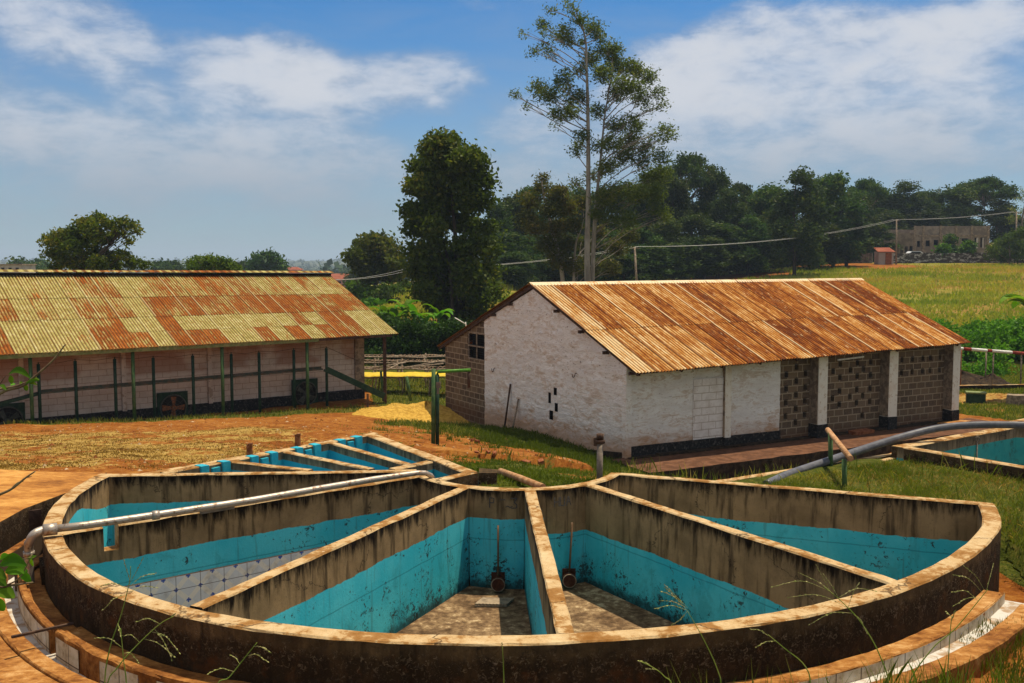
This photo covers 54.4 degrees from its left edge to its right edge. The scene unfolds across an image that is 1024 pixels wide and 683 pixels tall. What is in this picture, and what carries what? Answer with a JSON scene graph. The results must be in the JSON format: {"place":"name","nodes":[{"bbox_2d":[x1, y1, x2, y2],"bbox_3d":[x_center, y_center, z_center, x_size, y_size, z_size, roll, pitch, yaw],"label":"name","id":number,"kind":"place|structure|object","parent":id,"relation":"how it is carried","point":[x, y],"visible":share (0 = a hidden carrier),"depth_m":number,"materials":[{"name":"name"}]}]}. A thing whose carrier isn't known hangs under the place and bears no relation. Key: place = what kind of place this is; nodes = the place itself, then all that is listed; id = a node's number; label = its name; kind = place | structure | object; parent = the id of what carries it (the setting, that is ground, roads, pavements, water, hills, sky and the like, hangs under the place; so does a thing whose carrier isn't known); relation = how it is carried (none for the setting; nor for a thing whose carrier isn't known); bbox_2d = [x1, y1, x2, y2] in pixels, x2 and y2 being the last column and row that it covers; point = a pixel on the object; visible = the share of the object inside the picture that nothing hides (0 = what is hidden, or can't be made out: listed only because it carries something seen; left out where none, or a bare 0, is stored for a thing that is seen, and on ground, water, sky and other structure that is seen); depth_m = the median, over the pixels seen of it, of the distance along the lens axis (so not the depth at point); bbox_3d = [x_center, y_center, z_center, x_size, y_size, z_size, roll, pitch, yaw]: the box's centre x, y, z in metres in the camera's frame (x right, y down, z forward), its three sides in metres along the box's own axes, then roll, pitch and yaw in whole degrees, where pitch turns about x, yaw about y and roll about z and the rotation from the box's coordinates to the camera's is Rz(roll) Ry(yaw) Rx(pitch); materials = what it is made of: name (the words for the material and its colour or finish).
{"place":"outdoors","nodes":[
{"label":"outdoors","id":0,"kind":"place"},
{"bbox_2d":[0,637,58,682],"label":"pavement","id":1,"kind":"structure","parent":0,"point":[15,667],"depth_m":8.80,"materials":[{"name":"orange concrete"}]},
{"bbox_2d":[100,558,157,682],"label":"flowering grass","id":2,"kind":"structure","parent":0,"point":[122,608],"depth_m":5.23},
{"bbox_2d":[4,376,481,436],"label":"verge grass","id":3,"kind":"structure","parent":0,"point":[417,422],"depth_m":38.08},
{"bbox_2d":[0,243,1023,682],"bbox_3d":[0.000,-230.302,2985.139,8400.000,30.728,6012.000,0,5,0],"label":"ground","id":4,"kind":"structure","parent":0,"point":[1010,555],"depth_m":24.98,"materials":[{"name":"soil"}]},
{"bbox_2d":[0,535,42,590],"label":"side channel","id":5,"kind":"object","parent":4,"relation":"on","point":[18,548],"visible":0.13,"depth_m":11.85,"materials":[{"name":"red concrete"}]},
{"bbox_2d":[0,469,106,553],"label":"apron","id":6,"kind":"object","parent":4,"relation":"on","point":[44,492],"visible":0.41,"depth_m":13.19,"materials":[{"name":"orange concrete"}]},
{"bbox_2d":[35,209,152,338],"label":"spreading tree","id":7,"kind":"object","parent":4,"relation":"on","point":[68,245],"visible":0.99,"depth_m":70.75,"materials":[{"name":"green plant"}]},
{"bbox_2d":[0,425,342,469],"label":"dry grass","id":8,"kind":"structure","parent":4,"relation":"on","point":[59,464],"depth_m":20.02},
{"bbox_2d":[0,346,385,423],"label":"shed railing","id":9,"kind":"object","parent":4,"relation":"on","point":[327,370],"visible":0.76,"depth_m":37.57,"materials":[{"name":"green paint"}]},
{"bbox_2d":[0,270,398,423],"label":"drying store","id":10,"kind":"structure","parent":4,"relation":"on","point":[301,312],"depth_m":38.92,"materials":[{"name":"brown metal"}]},
{"bbox_2d":[181,252,242,272],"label":"acacia tree","id":11,"kind":"object","parent":4,"relation":"on","point":[206,262],"visible":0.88,"depth_m":83.02,"materials":[{"name":"green plant"}]},
{"bbox_2d":[1,255,482,283],"bbox_3d":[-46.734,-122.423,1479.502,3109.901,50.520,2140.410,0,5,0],"label":"distant woodland","id":12,"kind":"object","parent":4,"relation":"on","point":[338,268],"visible":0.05,"depth_m":1174.56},
{"bbox_2d":[241,246,290,270],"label":"rounded tree","id":13,"kind":"object","parent":4,"relation":"on","point":[267,260],"visible":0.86,"depth_m":186.61,"materials":[{"name":"green plant"}]},
{"bbox_2d":[3,416,589,478],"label":"loose clods","id":14,"kind":"object","parent":4,"relation":"on","point":[141,459],"visible":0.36,"depth_m":24.82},
{"bbox_2d":[160,432,477,485],"bbox_3d":[-2.337,2.217,14.921,3.635,0.814,4.219,3,6,37],"label":"soaking tank","id":15,"kind":"object","parent":4,"relation":"on","point":[371,451],"visible":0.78,"depth_m":15.46,"materials":[{"name":"concrete"}]},
{"bbox_2d":[336,228,406,287],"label":"evergreen tree","id":16,"kind":"object","parent":4,"relation":"on","point":[371,253],"visible":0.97,"depth_m":103.76,"materials":[{"name":"green plant"}]},
{"bbox_2d":[370,281,408,296],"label":"shrub","id":17,"kind":"object","parent":4,"relation":"on","point":[392,289],"visible":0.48,"depth_m":99.17,"materials":[{"name":"green plant"}]},
{"bbox_2d":[364,365,444,387],"bbox_3d":[-4.764,1.798,48.491,6.577,1.225,1.311,0,5,0],"label":"drying table","id":18,"kind":"object","parent":4,"relation":"on","point":[425,368],"visible":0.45,"depth_m":47.94,"materials":[{"name":"brown wood"}]},
{"bbox_2d":[364,358,444,382],"bbox_3d":[-5.076,1.540,50.688,6.461,1.282,1.334,0,5,0],"label":"drying table","id":19,"kind":"object","parent":4,"relation":"on","point":[375,361],"visible":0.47,"depth_m":50.53,"materials":[{"name":"grey wood"}]},
{"bbox_2d":[365,372,444,395],"bbox_3d":[-4.414,2.058,46.310,6.321,1.154,1.327,0,5,0],"label":"drying table","id":20,"kind":"object","parent":4,"relation":"on","point":[402,381],"visible":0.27,"depth_m":45.72,"materials":[{"name":"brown wood"}]},
{"bbox_2d":[364,372,444,376],"bbox_3d":[-4.435,1.596,46.272,6.160,0.254,1.320,0,5,0],"label":"plastic cover","id":21,"kind":"object","parent":20,"relation":"on","point":[399,374],"visible":0.49,"depth_m":46.01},
{"bbox_2d":[352,400,468,423],"bbox_3d":[-3.491,2.807,41.156,6.332,0.837,4.831,0,5,0],"label":"parchment heap","id":22,"kind":"object","parent":4,"relation":"on","point":[414,411],"visible":0.74,"depth_m":39.93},
{"bbox_2d":[353,309,482,368],"bbox_3d":[-4.712,0.099,56.387,10.880,3.750,4.542,1,5,10],"label":"hedge","id":23,"kind":"object","parent":4,"relation":"on","point":[423,336],"visible":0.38,"depth_m":55.67,"materials":[{"name":"green plant"}]},
{"bbox_2d":[392,125,509,322],"bbox_3d":[-4.116,-7.242,65.850,8.054,13.873,7.030,0,5,0],"label":"evergreen tree","id":24,"kind":"object","parent":4,"relation":"on","point":[460,279],"visible":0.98,"depth_m":64.38,"materials":[{"name":"green plant"}]},
{"bbox_2d":[431,368,470,444],"bbox_3d":[-1.635,1.874,26.685,1.077,2.301,0.188,-1,5,-11],"label":"standpipe post","id":25,"kind":"object","parent":4,"relation":"on","point":[435,384],"visible":0.89,"depth_m":26.59,"materials":[{"name":"metal"}]},
{"bbox_2d":[478,468,497,483],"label":"kerb block","id":26,"kind":"structure","parent":4,"relation":"on","point":[488,476],"depth_m":14.54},
{"bbox_2d":[352,420,636,486],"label":"bank grass","id":27,"kind":"structure","parent":4,"relation":"on","point":[542,473],"depth_m":16.40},
{"bbox_2d":[483,201,523,280],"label":"woodland tree","id":28,"kind":"object","parent":4,"relation":"on","point":[500,214],"visible":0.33,"depth_m":125.62,"materials":[{"name":"green plant"}]},
{"bbox_2d":[482,231,535,279],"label":"woodland tree","id":29,"kind":"object","parent":4,"relation":"on","point":[513,243],"visible":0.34,"depth_m":116.31,"materials":[{"name":"green plant"}]},
{"bbox_2d":[0,568,1023,682],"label":"washing channel","id":30,"kind":"object","parent":4,"relation":"on","point":[70,654],"visible":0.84,"depth_m":9.03,"materials":[{"name":"red concrete"}]},
{"bbox_2d":[497,251,537,287],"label":"woodland tree","id":31,"kind":"object","parent":4,"relation":"on","point":[515,276],"visible":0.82,"depth_m":110.52,"materials":[{"name":"green plant"}]},
{"bbox_2d":[499,187,541,245],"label":"woodland tree","id":32,"kind":"object","parent":4,"relation":"on","point":[515,204],"visible":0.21,"depth_m":130.73,"materials":[{"name":"green plant"}]},
{"bbox_2d":[42,469,1000,682],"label":"fermentation tank","id":33,"kind":"object","parent":4,"relation":"on","point":[387,581],"visible":0.94,"depth_m":11.63,"materials":[{"name":"concrete"}]},
{"bbox_2d":[23,470,434,583],"bbox_3d":[-3.143,2.274,12.370,5.317,0.807,0.315,-3,6,-37],"label":"water pipe","id":34,"kind":"object","parent":33,"relation":"on","point":[50,529],"visible":0.94,"depth_m":11.69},
{"bbox_2d":[475,597,513,606],"bbox_3d":[-0.223,3.328,12.711,0.493,0.040,0.272,0,5,0],"label":"concrete slab","id":35,"kind":"object","parent":33,"relation":"on","point":[492,602],"visible":1,"depth_m":12.64,"materials":[{"name":"concrete"}]},
{"bbox_2d":[491,525,504,591],"bbox_3d":[-0.184,2.861,13.144,0.190,0.861,0.165,0,5,0],"label":"drain plug","id":36,"kind":"object","parent":33,"relation":"on","point":[497,581],"visible":1,"depth_m":13.15,"materials":[{"name":"brown metal"}]},
{"bbox_2d":[562,523,576,587],"bbox_3d":[0.765,2.852,13.304,0.190,0.855,0.165,0,5,0],"label":"drain plug","id":37,"kind":"object","parent":33,"relation":"on","point":[569,580],"visible":1,"depth_m":13.31,"materials":[{"name":"brown metal"}]},
{"bbox_2d":[497,468,545,486],"bbox_3d":[0.108,2.021,14.624,0.143,0.161,1.490,-2,5,-24],"label":"drain pipe","id":38,"kind":"object","parent":4,"relation":"on","point":[521,478],"visible":0.85,"depth_m":14.46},
{"bbox_2d":[518,234,549,281],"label":"woodland tree","id":39,"kind":"object","parent":4,"relation":"on","point":[530,249],"visible":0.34,"depth_m":118.76,"materials":[{"name":"green plant"}]},
{"bbox_2d":[529,232,583,281],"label":"woodland tree","id":40,"kind":"object","parent":4,"relation":"on","point":[554,275],"visible":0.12,"depth_m":122.45,"materials":[{"name":"green plant"}]},
{"bbox_2d":[510,169,641,281],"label":"tree","id":41,"kind":"object","parent":4,"relation":"on","point":[560,206],"visible":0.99,"depth_m":82.96,"materials":[{"name":"green plant"}]},
{"bbox_2d":[566,234,608,281],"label":"woodland tree","id":42,"kind":"object","parent":4,"relation":"on","point":[580,276],"visible":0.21,"depth_m":121.03,"materials":[{"name":"green plant"}]},
{"bbox_2d":[506,0,679,281],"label":"eucalyptus tree","id":43,"kind":"object","parent":4,"relation":"on","point":[634,69],"visible":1,"depth_m":73.81,"materials":[{"name":"green plant"}]},
{"bbox_2d":[593,433,604,478],"bbox_3d":[1.302,1.862,14.795,0.151,0.994,0.153,5,6,45],"label":"stand pipe","id":44,"kind":"object","parent":4,"relation":"on","point":[599,441],"visible":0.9,"depth_m":14.75,"materials":[{"name":"grey metal"}]},
{"bbox_2d":[579,183,639,240],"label":"woodland tree","id":45,"kind":"object","parent":4,"relation":"on","point":[618,208],"visible":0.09,"depth_m":133.91,"materials":[{"name":"green plant"}]},
{"bbox_2d":[596,254,652,280],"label":"woodland tree","id":46,"kind":"object","parent":4,"relation":"on","point":[628,267],"visible":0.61,"depth_m":115.77,"materials":[{"name":"green plant"}]},
{"bbox_2d":[615,178,653,230],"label":"woodland tree","id":47,"kind":"object","parent":4,"relation":"on","point":[639,208],"visible":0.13,"depth_m":137.72,"materials":[{"name":"green plant"}]},
{"bbox_2d":[624,225,667,274],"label":"woodland tree","id":48,"kind":"object","parent":4,"relation":"on","point":[645,236],"visible":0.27,"depth_m":124.44,"materials":[{"name":"green plant"}]},
{"bbox_2d":[625,243,680,280],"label":"woodland tree","id":49,"kind":"object","parent":4,"relation":"on","point":[657,260],"visible":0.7,"depth_m":118.60,"materials":[{"name":"green plant"}]},
{"bbox_2d":[647,218,690,279],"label":"woodland tree","id":50,"kind":"object","parent":4,"relation":"on","point":[669,231],"visible":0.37,"depth_m":125.59,"materials":[{"name":"green plant"}]},
{"bbox_2d":[644,172,698,279],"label":"woodland tree","id":51,"kind":"object","parent":4,"relation":"on","point":[679,192],"visible":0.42,"depth_m":133.80,"materials":[{"name":"green plant"}]},
{"bbox_2d":[659,241,702,279],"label":"woodland tree","id":52,"kind":"object","parent":4,"relation":"on","point":[679,255],"visible":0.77,"depth_m":122.71,"materials":[{"name":"green plant"}]},
{"bbox_2d":[480,240,883,281],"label":"undergrowth","id":53,"kind":"object","parent":4,"relation":"on","point":[872,250],"visible":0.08,"depth_m":148.56,"materials":[{"name":"green plant"}]},
{"bbox_2d":[341,262,1023,358],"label":"field grass","id":54,"kind":"structure","parent":4,"relation":"on","point":[968,279],"depth_m":112.58,"materials":[{"name":"plant"}]},
{"bbox_2d":[667,151,731,217],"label":"woodland tree","id":55,"kind":"object","parent":4,"relation":"on","point":[690,166],"visible":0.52,"depth_m":142.30,"materials":[{"name":"green plant"}]},
{"bbox_2d":[672,211,730,279],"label":"woodland tree","id":56,"kind":"object","parent":4,"relation":"on","point":[692,222],"visible":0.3,"depth_m":130.63,"materials":[{"name":"green plant"}]},
{"bbox_2d":[437,278,971,459],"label":"pulping shed","id":57,"kind":"structure","parent":4,"relation":"on","point":[637,369],"depth_m":34.15,"materials":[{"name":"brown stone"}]},
{"bbox_2d":[468,332,484,360],"bbox_3d":[-1.301,0.186,38.694,0.224,1.060,1.453,-3,5,-29],"label":"window","id":58,"kind":"structure","parent":57,"relation":"in","point":[478,345],"depth_m":38.80,"materials":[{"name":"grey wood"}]},
{"bbox_2d":[682,235,732,279],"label":"woodland tree","id":59,"kind":"object","parent":4,"relation":"on","point":[712,253],"visible":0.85,"depth_m":126.47,"materials":[{"name":"green plant"}]},
{"bbox_2d":[626,457,798,479],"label":"ditch weeds","id":60,"kind":"object","parent":4,"relation":"on","point":[635,468],"visible":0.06,"depth_m":28.55,"materials":[{"name":"green plant"}]},
{"bbox_2d":[692,165,738,236],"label":"woodland tree","id":61,"kind":"object","parent":4,"relation":"on","point":[709,191],"visible":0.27,"depth_m":141.76,"materials":[{"name":"green plant"}]},
{"bbox_2d":[697,219,751,277],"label":"woodland tree","id":62,"kind":"object","parent":4,"relation":"on","point":[726,232],"visible":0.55,"depth_m":131.81,"materials":[{"name":"green plant"}]},
{"bbox_2d":[701,185,760,273],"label":"woodland tree","id":63,"kind":"object","parent":4,"relation":"on","point":[729,213],"visible":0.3,"depth_m":137.68,"materials":[{"name":"green plant"}]},
{"bbox_2d":[729,181,753,208],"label":"woodland tree","id":64,"kind":"object","parent":4,"relation":"on","point":[745,190],"visible":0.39,"depth_m":147.42,"materials":[{"name":"green plant"}]},
{"bbox_2d":[724,214,775,274],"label":"woodland tree","id":65,"kind":"object","parent":4,"relation":"on","point":[754,233],"visible":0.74,"depth_m":133.99,"materials":[{"name":"green plant"}]},
{"bbox_2d":[744,182,778,262],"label":"woodland tree","id":66,"kind":"object","parent":4,"relation":"on","point":[758,201],"visible":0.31,"depth_m":141.10,"materials":[{"name":"green plant"}]},
{"bbox_2d":[757,165,841,274],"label":"woodland tree","id":67,"kind":"object","parent":4,"relation":"on","point":[807,234],"visible":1,"depth_m":127.79,"materials":[{"name":"green plant"}]},
{"bbox_2d":[715,453,895,481],"bbox_3d":[4.824,2.272,15.555,4.058,0.604,0.454,-3,5,-32],"label":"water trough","id":68,"kind":"object","parent":4,"relation":"on","point":[885,456],"visible":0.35,"depth_m":15.20,"materials":[{"name":"concrete"}]},
{"bbox_2d":[595,456,1023,550],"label":"lawn grass","id":69,"kind":"structure","parent":4,"relation":"on","point":[917,487],"depth_m":14.43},
{"bbox_2d":[659,656,962,682],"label":"bank tufts","id":70,"kind":"object","parent":4,"relation":"on","point":[885,679],"visible":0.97,"depth_m":7.11,"materials":[{"name":"green plant"}]},
{"bbox_2d":[796,217,843,268],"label":"woodland tree","id":71,"kind":"object","parent":4,"relation":"on","point":[833,237],"visible":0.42,"depth_m":138.19,"materials":[{"name":"green plant"}]},
{"bbox_2d":[796,170,869,266],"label":"woodland tree","id":72,"kind":"object","parent":4,"relation":"on","point":[834,183],"visible":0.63,"depth_m":140.84,"materials":[{"name":"green plant"}]},
{"bbox_2d":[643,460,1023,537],"bbox_3d":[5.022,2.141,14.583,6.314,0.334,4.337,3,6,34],"label":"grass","id":73,"kind":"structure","parent":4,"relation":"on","point":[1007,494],"depth_m":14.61,"materials":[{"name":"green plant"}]},
{"bbox_2d":[645,447,1023,539],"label":"tall grass","id":74,"kind":"structure","parent":4,"relation":"on","point":[932,467],"depth_m":14.48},
{"bbox_2d":[825,427,853,486],"bbox_3d":[4.928,1.834,15.095,0.116,0.780,1.821,1,5,8],"label":"handrail","id":75,"kind":"object","parent":4,"relation":"on","point":[832,436],"visible":0.77,"depth_m":14.87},
{"bbox_2d":[824,219,878,265],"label":"woodland tree","id":76,"kind":"object","parent":4,"relation":"on","point":[857,236],"visible":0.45,"depth_m":142.41,"materials":[{"name":"green plant"}]},
{"bbox_2d":[849,193,885,236],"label":"woodland tree","id":77,"kind":"object","parent":4,"relation":"on","point":[875,219],"visible":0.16,"depth_m":156.93,"materials":[{"name":"green plant"}]},
{"bbox_2d":[845,176,890,220],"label":"woodland tree","id":78,"kind":"object","parent":4,"relation":"on","point":[873,190],"visible":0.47,"depth_m":164.82,"materials":[{"name":"green plant"}]},
{"bbox_2d":[874,247,894,264],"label":"gate hut","id":79,"kind":"object","parent":4,"relation":"on","point":[883,255],"visible":0.91,"depth_m":146.62,"materials":[{"name":"paint"}]},
{"bbox_2d":[865,221,904,250],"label":"woodland tree","id":80,"kind":"object","parent":4,"relation":"on","point":[885,235],"visible":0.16,"depth_m":157.85,"materials":[{"name":"green plant"}]},
{"bbox_2d":[871,187,913,222],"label":"woodland tree","id":81,"kind":"object","parent":4,"relation":"on","point":[877,208],"visible":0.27,"depth_m":182.70,"materials":[{"name":"green plant"}]},
{"bbox_2d":[763,421,1023,483],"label":"plastic pipe","id":82,"kind":"object","parent":4,"relation":"on","point":[862,449],"visible":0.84,"depth_m":16.62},
{"bbox_2d":[873,209,913,229],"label":"woodland tree","id":83,"kind":"object","parent":4,"relation":"on","point":[889,215],"visible":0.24,"depth_m":176.94,"materials":[{"name":"green plant"}]},
{"bbox_2d":[881,179,941,229],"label":"woodland tree","id":84,"kind":"object","parent":4,"relation":"on","point":[918,201],"visible":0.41,"depth_m":182.59,"materials":[{"name":"green plant"}]},
{"bbox_2d":[902,209,952,229],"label":"woodland tree","id":85,"kind":"object","parent":4,"relation":"on","point":[922,216],"visible":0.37,"depth_m":179.23,"materials":[{"name":"green plant"}]},
{"bbox_2d":[880,226,989,253],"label":"unfinished building","id":86,"kind":"structure","parent":4,"relation":"on","point":[925,239],"depth_m":164.14,"materials":[{"name":"concrete"}]},
{"bbox_2d":[860,646,1023,682],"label":"bank tufts","id":87,"kind":"object","parent":4,"relation":"on","point":[941,678],"visible":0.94,"depth_m":8.26,"materials":[{"name":"green plant"}]},
{"bbox_2d":[921,184,985,225],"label":"woodland tree","id":88,"kind":"object","parent":4,"relation":"on","point":[958,198],"visible":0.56,"depth_m":182.61,"materials":[{"name":"green plant"}]},
{"bbox_2d":[891,428,1023,481],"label":"side tank","id":89,"kind":"object","parent":4,"relation":"on","point":[1001,447],"visible":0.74,"depth_m":17.07,"materials":[{"name":"concrete"}]},
{"bbox_2d":[893,252,1023,263],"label":"stone wall","id":90,"kind":"structure","parent":4,"relation":"on","point":[937,258],"depth_m":150.25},
{"bbox_2d":[939,209,983,225],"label":"woodland tree","id":91,"kind":"object","parent":4,"relation":"on","point":[957,221],"visible":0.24,"depth_m":181.02,"materials":[{"name":"green plant"}]},
{"bbox_2d":[924,313,1023,376],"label":"creeper bank","id":92,"kind":"structure","parent":4,"relation":"on","point":[1000,334],"depth_m":57.91,"materials":[{"name":"green plant"}]},
{"bbox_2d":[961,369,993,384],"bbox_3d":[21.780,1.784,48.977,6.628,0.911,2.519,0,5,0],"label":"soil mound","id":93,"kind":"object","parent":4,"relation":"on","point":[967,378],"visible":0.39,"depth_m":48.36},
{"bbox_2d":[954,174,1021,222],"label":"woodland tree","id":94,"kind":"object","parent":4,"relation":"on","point":[987,187],"visible":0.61,"depth_m":186.29,"materials":[{"name":"green plant"}]},
{"bbox_2d":[959,364,1023,419],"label":"lawn","id":95,"kind":"structure","parent":4,"relation":"on","point":[1011,379],"depth_m":41.16,"materials":[{"name":"green plant"}]},
{"bbox_2d":[960,347,1023,384],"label":"banded rail","id":96,"kind":"object","parent":4,"relation":"on","point":[993,351],"visible":0.72,"depth_m":47.25,"materials":[{"name":"metal"}]},
{"bbox_2d":[977,197,1023,249],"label":"woodland tree","id":97,"kind":"object","parent":4,"relation":"on","point":[1000,220],"visible":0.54,"depth_m":183.16,"materials":[{"name":"green plant"}]},
{"bbox_2d":[980,226,1023,263],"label":"spreading tree","id":98,"kind":"object","parent":4,"relation":"on","point":[1008,251],"visible":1,"depth_m":144.75,"materials":[{"name":"green plant"}]},
{"bbox_2d":[0,0,1023,260],"label":"sky","id":99,"kind":"structure","parent":0,"point":[235,129],"materials":[{"name":"blue"}]},
{"bbox_2d":[426,421,637,473],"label":"shade grass","id":100,"kind":"structure","parent":0,"point":[534,438],"depth_m":31.17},
{"bbox_2d":[609,418,990,479],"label":"pavement","id":101,"kind":"structure","parent":0,"point":[727,463],"depth_m":30.77,"materials":[{"name":"brown concrete"}]},
{"bbox_2d":[771,565,888,682],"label":"flowering grass","id":102,"kind":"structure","parent":0,"point":[861,622],"depth_m":5.12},
{"bbox_2d":[959,612,1023,682],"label":"kerb grass","id":103,"kind":"structure","parent":0,"point":[1002,655],"depth_m":9.10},
{"bbox_3d":[-1.958,1.025,3.141,0.701,1.737,0.015,0,5,0],"label":"shrub","id":104,"kind":"object","parent":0,"visible":0},
{"bbox_2d":[0,553,35,610],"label":"leafy branch","id":105,"kind":"object","parent":104,"relation":"attached to","point":[15,563],"visible":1,"depth_m":3.06,"materials":[{"name":"green plant"}]},
{"bbox_2d":[0,344,65,394],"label":"leafy twig","id":106,"kind":"object","parent":104,"relation":"attached to","point":[23,371],"visible":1,"depth_m":3.12,"materials":[{"name":"green plant"}]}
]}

